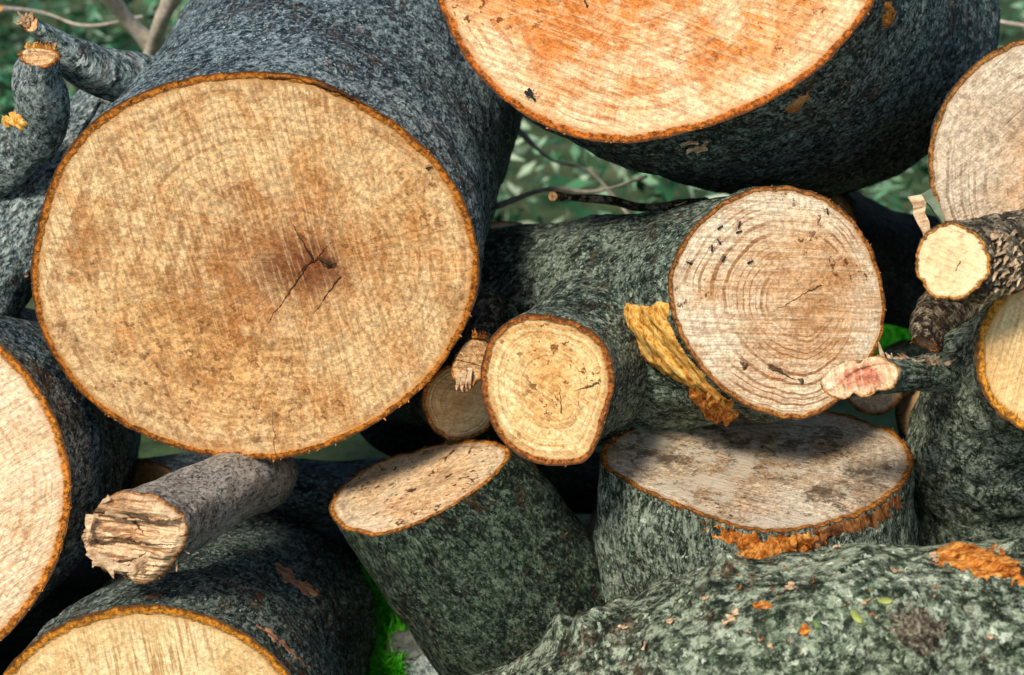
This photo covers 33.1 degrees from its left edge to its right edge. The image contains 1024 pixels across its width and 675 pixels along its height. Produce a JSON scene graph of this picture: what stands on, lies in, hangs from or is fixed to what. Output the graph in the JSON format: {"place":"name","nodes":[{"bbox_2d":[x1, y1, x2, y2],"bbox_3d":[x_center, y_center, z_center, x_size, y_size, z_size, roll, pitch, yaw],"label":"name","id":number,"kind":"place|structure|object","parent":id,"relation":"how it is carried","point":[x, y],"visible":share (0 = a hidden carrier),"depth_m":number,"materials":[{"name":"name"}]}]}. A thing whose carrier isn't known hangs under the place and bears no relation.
{"place":"outdoors","nodes":[
{"label":"outdoors","id":0,"kind":"place"},
{"bbox_2d":[0,0,1023,524],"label":"ground","id":1,"kind":"structure","parent":0,"point":[356,446],"depth_m":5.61,"materials":[{"name":"green plant"}]},
{"bbox_2d":[0,556,116,674],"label":"log","id":2,"kind":"object","parent":1,"relation":"on","point":[83,579],"visible":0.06,"depth_m":2.93,"materials":[{"name":"black wood"}]},
{"bbox_2d":[0,307,140,640],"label":"log","id":3,"kind":"object","parent":2,"relation":"on","point":[69,454],"visible":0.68,"depth_m":2.41,"materials":[{"name":"beige wood"}]},
{"bbox_2d":[0,89,111,316],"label":"log","id":4,"kind":"object","parent":3,"relation":"on","point":[21,207],"visible":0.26,"depth_m":2.67,"materials":[{"name":"grey wood"}]},
{"bbox_2d":[0,11,153,198],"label":"forked branch","id":5,"kind":"object","parent":4,"relation":"on","point":[33,128],"visible":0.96,"depth_m":2.58,"materials":[{"name":"grey plant"}]},
{"bbox_2d":[23,100,100,277],"bbox_3d":[-0.689,-0.230,2.613,0.027,0.197,0.285,5,23,12],"label":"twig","id":6,"kind":"object","parent":3,"relation":"on","point":[85,125],"visible":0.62,"depth_m":2.68,"materials":[{"name":"wood"}]},
{"bbox_2d":[130,452,385,527],"bbox_3d":[-0.463,0.285,2.968,0.629,0.298,0.493,0,22,0],"label":"log","id":7,"kind":"object","parent":2,"relation":"on","point":[319,483],"visible":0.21,"depth_m":2.96,"materials":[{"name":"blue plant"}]},
{"bbox_2d":[359,221,522,456],"bbox_3d":[-0.108,0.027,3.099,0.416,0.429,0.398,0,22,0],"label":"log","id":8,"kind":"object","parent":7,"relation":"on","point":[388,438],"visible":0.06,"depth_m":3.04,"materials":[{"name":"black plant"}]},
{"bbox_2d":[30,0,522,461],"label":"log","id":9,"kind":"object","parent":8,"relation":"on","point":[262,232],"visible":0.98,"depth_m":2.41,"materials":[{"name":"brown wood"}]},
{"bbox_2d":[518,128,628,213],"bbox_3d":[0.124,-0.342,3.542,0.251,0.175,0.018,6,23,14],"label":"twig","id":10,"kind":"object","parent":9,"relation":"on","point":[524,136],"visible":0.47,"depth_m":3.54,"materials":[{"name":"brown wood"}]},
{"bbox_2d":[382,363,490,441],"bbox_3d":[-0.146,0.093,2.851,0.132,0.260,0.460,-8,23,-19],"label":"log","id":11,"kind":"object","parent":8,"relation":"on","point":[440,405],"visible":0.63,"depth_m":2.64,"materials":[{"name":"brown wood"}]},
{"bbox_2d":[496,174,647,209],"bbox_3d":[0.117,-0.273,3.232,0.329,0.032,0.026,-10,24,-23],"label":"twig","id":12,"kind":"object","parent":8,"relation":"on","point":[509,201],"visible":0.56,"depth_m":3.21,"materials":[{"name":"brown wood"}]},
{"bbox_2d":[0,5,143,26],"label":"twig","id":13,"kind":"object","parent":1,"relation":"on","point":[12,9],"visible":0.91,"depth_m":3.60,"materials":[{"name":"wood"}]},
{"bbox_2d":[101,0,149,50],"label":"twig","id":14,"kind":"object","parent":1,"relation":"on","point":[136,29],"visible":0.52,"depth_m":3.53,"materials":[{"name":"wood"}]},
{"bbox_2d":[143,0,181,55],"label":"twig","id":15,"kind":"object","parent":1,"relation":"on","point":[166,9],"visible":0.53,"depth_m":3.47,"materials":[{"name":"wood"}]},
{"bbox_2d":[3,510,375,674],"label":"log","id":16,"kind":"object","parent":1,"relation":"on","point":[272,592],"visible":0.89,"depth_m":2.38,"materials":[{"name":"black wood"}]},
{"bbox_2d":[82,452,298,583],"bbox_3d":[-0.446,0.236,2.474,0.155,0.231,0.492,5,23,13],"label":"broken branch","id":17,"kind":"object","parent":16,"relation":"on","point":[152,531],"visible":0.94,"depth_m":2.28,"materials":[{"name":"grey plant"}]},
{"bbox_2d":[385,630,438,674],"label":"log","id":18,"kind":"object","parent":1,"relation":"on","point":[409,645],"visible":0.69,"depth_m":2.92,"materials":[{"name":"grey plant"}]},
{"bbox_2d":[329,438,604,674],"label":"log","id":19,"kind":"object","parent":1,"relation":"on","point":[475,556],"visible":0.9,"depth_m":2.52,"materials":[{"name":"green wood"}]},
{"bbox_2d":[584,505,596,535],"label":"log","id":20,"kind":"object","parent":1,"relation":"on","point":[589,525],"visible":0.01,"depth_m":2.90,"materials":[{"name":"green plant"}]},
{"bbox_2d":[515,451,600,513],"bbox_3d":[0.092,0.253,3.090,0.276,0.307,0.523,-6,23,-15],"label":"log","id":21,"kind":"object","parent":20,"relation":"on","point":[576,486],"visible":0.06,"depth_m":2.97,"materials":[{"name":"black wood"}]},
{"bbox_2d":[444,185,885,466],"bbox_3d":[0.091,0.008,2.702,0.578,0.640,0.852,-11,25,-26],"label":"log","id":22,"kind":"object","parent":21,"relation":"on","point":[610,327],"visible":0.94,"depth_m":2.40,"materials":[{"name":"beige wood"}]},
{"bbox_2d":[451,291,504,392],"bbox_3d":[-0.049,-0.002,2.522,0.062,0.099,0.256,2,22,4],"label":"branch piece","id":23,"kind":"object","parent":22,"relation":"on","point":[485,322],"visible":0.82,"depth_m":2.44,"materials":[{"name":"brown plant"}]},
{"bbox_2d":[548,191,708,211],"bbox_3d":[0.203,-0.219,2.767,0.335,0.088,0.048,-16,27,-34],"label":"twig","id":24,"kind":"object","parent":22,"relation":"on","point":[554,196],"visible":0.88,"depth_m":2.73,"materials":[{"name":"brown wood"}]},
{"bbox_2d":[353,324,910,674],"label":"grass","id":25,"kind":"structure","parent":1,"relation":"on","point":[389,622],"depth_m":3.01,"materials":[{"name":"green plant"}]},
{"bbox_2d":[475,535,1023,674],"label":"log","id":26,"kind":"object","parent":1,"relation":"on","point":[944,633],"visible":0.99,"depth_m":2.12,"materials":[{"name":"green wood"}]},
{"bbox_2d":[666,618,675,623],"bbox_3d":[0.201,0.357,2.178,0.012,0.006,0.007,0,22,0],"label":"wood chip","id":27,"kind":"object","parent":26,"relation":"on","point":[669,620],"visible":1,"depth_m":2.18,"materials":[{"name":"beige wood"}]},
{"bbox_2d":[722,608,738,625],"bbox_3d":[0.270,0.345,2.128,0.021,0.017,0.020,0,22,0],"label":"wood chip","id":28,"kind":"object","parent":26,"relation":"on","point":[730,618],"visible":1,"depth_m":2.13,"materials":[{"name":"beige wood"}]},
{"bbox_2d":[783,581,794,589],"bbox_3d":[0.343,0.308,2.135,0.015,0.009,0.016,9,24,21],"label":"wood chip","id":29,"kind":"object","parent":26,"relation":"on","point":[789,586],"visible":1,"depth_m":2.13,"materials":[{"name":"beige wood"}]},
{"bbox_2d":[801,623,807,635],"bbox_3d":[0.354,0.354,2.087,0.007,0.011,0.014,0,22,0],"label":"wood chip","id":30,"kind":"object","parent":26,"relation":"on","point":[804,628],"visible":1,"depth_m":2.09,"materials":[{"name":"orange wood"}]},
{"bbox_2d":[812,620,818,627],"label":"leaf","id":31,"kind":"object","parent":26,"relation":"on","point":[815,623],"visible":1,"depth_m":2.09,"materials":[{"name":"green plant"}]},
{"bbox_2d":[850,609,862,622],"bbox_3d":[0.418,0.338,2.088,0.009,0.011,0.020,-18,28,-37],"label":"leaf","id":32,"kind":"object","parent":26,"relation":"on","point":[856,616],"visible":1,"depth_m":2.09,"materials":[{"name":"yellow plant"}]},
{"bbox_2d":[877,597,892,603],"bbox_3d":[0.453,0.320,2.092,0.019,0.005,0.009,0,22,0],"label":"leaf","id":33,"kind":"object","parent":26,"relation":"on","point":[883,600],"visible":1,"depth_m":2.09,"materials":[{"name":"plant"}]},
{"bbox_2d":[891,569,901,572],"bbox_3d":[0.476,0.288,2.132,0.013,0.003,0.008,0,22,0],"label":"wood chip","id":34,"kind":"object","parent":26,"relation":"on","point":[895,570],"visible":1,"depth_m":2.13,"materials":[{"name":"beige wood"}]},
{"bbox_2d":[930,552,938,561],"bbox_3d":[0.526,0.274,2.148,0.010,0.008,0.015,0,22,0],"label":"wood chip","id":35,"kind":"object","parent":26,"relation":"on","point":[933,555],"visible":1,"depth_m":2.15,"materials":[{"name":"beige wood"}]},
{"bbox_2d":[593,410,918,604],"bbox_3d":[0.392,0.425,2.652,0.468,0.562,0.464,19,29,39],"label":"stump","id":36,"kind":"object","parent":1,"relation":"on","point":[722,493],"visible":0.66,"depth_m":2.48,"materials":[{"name":"beige wood"}]},
{"bbox_2d":[894,390,919,510],"bbox_3d":[0.738,0.256,2.939,0.198,0.345,0.335,0,22,0],"label":"log","id":37,"kind":"object","parent":1,"relation":"on","point":[903,407],"visible":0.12,"depth_m":2.91,"materials":[{"name":"wood"}]},
{"bbox_2d":[847,339,926,414],"bbox_3d":[0.647,0.067,2.955,0.101,0.222,0.482,8,23,19],"label":"log","id":38,"kind":"object","parent":37,"relation":"on","point":[879,404],"visible":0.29,"depth_m":2.74,"materials":[{"name":"wood"}]},
{"bbox_2d":[828,191,940,328],"bbox_3d":[0.713,-0.146,3.218,0.522,0.355,0.405,-7,23,-17],"label":"log","id":39,"kind":"object","parent":38,"relation":"on","point":[893,237],"visible":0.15,"depth_m":3.07,"materials":[{"name":"black plant"}]},
{"bbox_2d":[437,0,999,197],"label":"log","id":40,"kind":"object","parent":39,"relation":"on","point":[829,98],"visible":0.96,"depth_m":2.40,"materials":[{"name":"brown wood"}]},
{"bbox_2d":[524,88,539,100],"bbox_3d":[0.028,-0.338,2.410,0.022,0.023,0.010,0,22,0],"label":"fly","id":41,"kind":"object","parent":40,"relation":"on","point":[529,92],"visible":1,"depth_m":2.41},
{"bbox_2d":[680,141,698,145],"bbox_3d":[0.247,-0.270,2.400,0.026,0.008,0.009,0,22,0],"label":"wood chip","id":42,"kind":"object","parent":40,"relation":"on","point":[688,143],"visible":1,"depth_m":2.40,"materials":[{"name":"brown wood"}]},
{"bbox_2d":[686,146,707,154],"bbox_3d":[0.260,-0.263,2.418,0.030,0.015,0.012,0,22,0],"label":"wood chip","id":43,"kind":"object","parent":40,"relation":"on","point":[696,149],"visible":1,"depth_m":2.42,"materials":[{"name":"brown wood"}]},
{"bbox_2d":[928,39,1023,220],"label":"log","id":44,"kind":"object","parent":39,"relation":"on","point":[976,158],"visible":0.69,"depth_m":2.52,"materials":[{"name":"beige wood"}]},
{"bbox_2d":[820,290,1023,546],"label":"log","id":45,"kind":"object","parent":37,"relation":"on","point":[964,438],"visible":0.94,"depth_m":2.41,"materials":[{"name":"grey wood"}]},
{"bbox_2d":[909,291,986,352],"bbox_3d":[0.640,-0.020,2.575,0.113,0.108,0.336,15,26,32],"label":"branch","id":46,"kind":"object","parent":45,"relation":"on","point":[932,321],"visible":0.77,"depth_m":2.49,"materials":[{"name":"brown plant"}]},
{"bbox_2d":[915,209,1023,303],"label":"cut branch","id":47,"kind":"object","parent":45,"relation":"on","point":[976,260],"visible":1,"depth_m":2.18,"materials":[{"name":"beige plant"}]},
{"bbox_2d":[908,188,944,236],"bbox_3d":[0.563,-0.167,2.335,0.036,0.068,0.052,-11,25,-26],"label":"split stick","id":48,"kind":"object","parent":47,"relation":"on","point":[922,200],"visible":0.83,"depth_m":2.33,"materials":[{"name":"brown wood"}]},
{"bbox_2d":[1000,20,1023,27],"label":"twig","id":49,"kind":"object","parent":1,"relation":"on","point":[1011,23],"visible":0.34,"depth_m":3.54,"materials":[{"name":"beige wood"}]}
]}

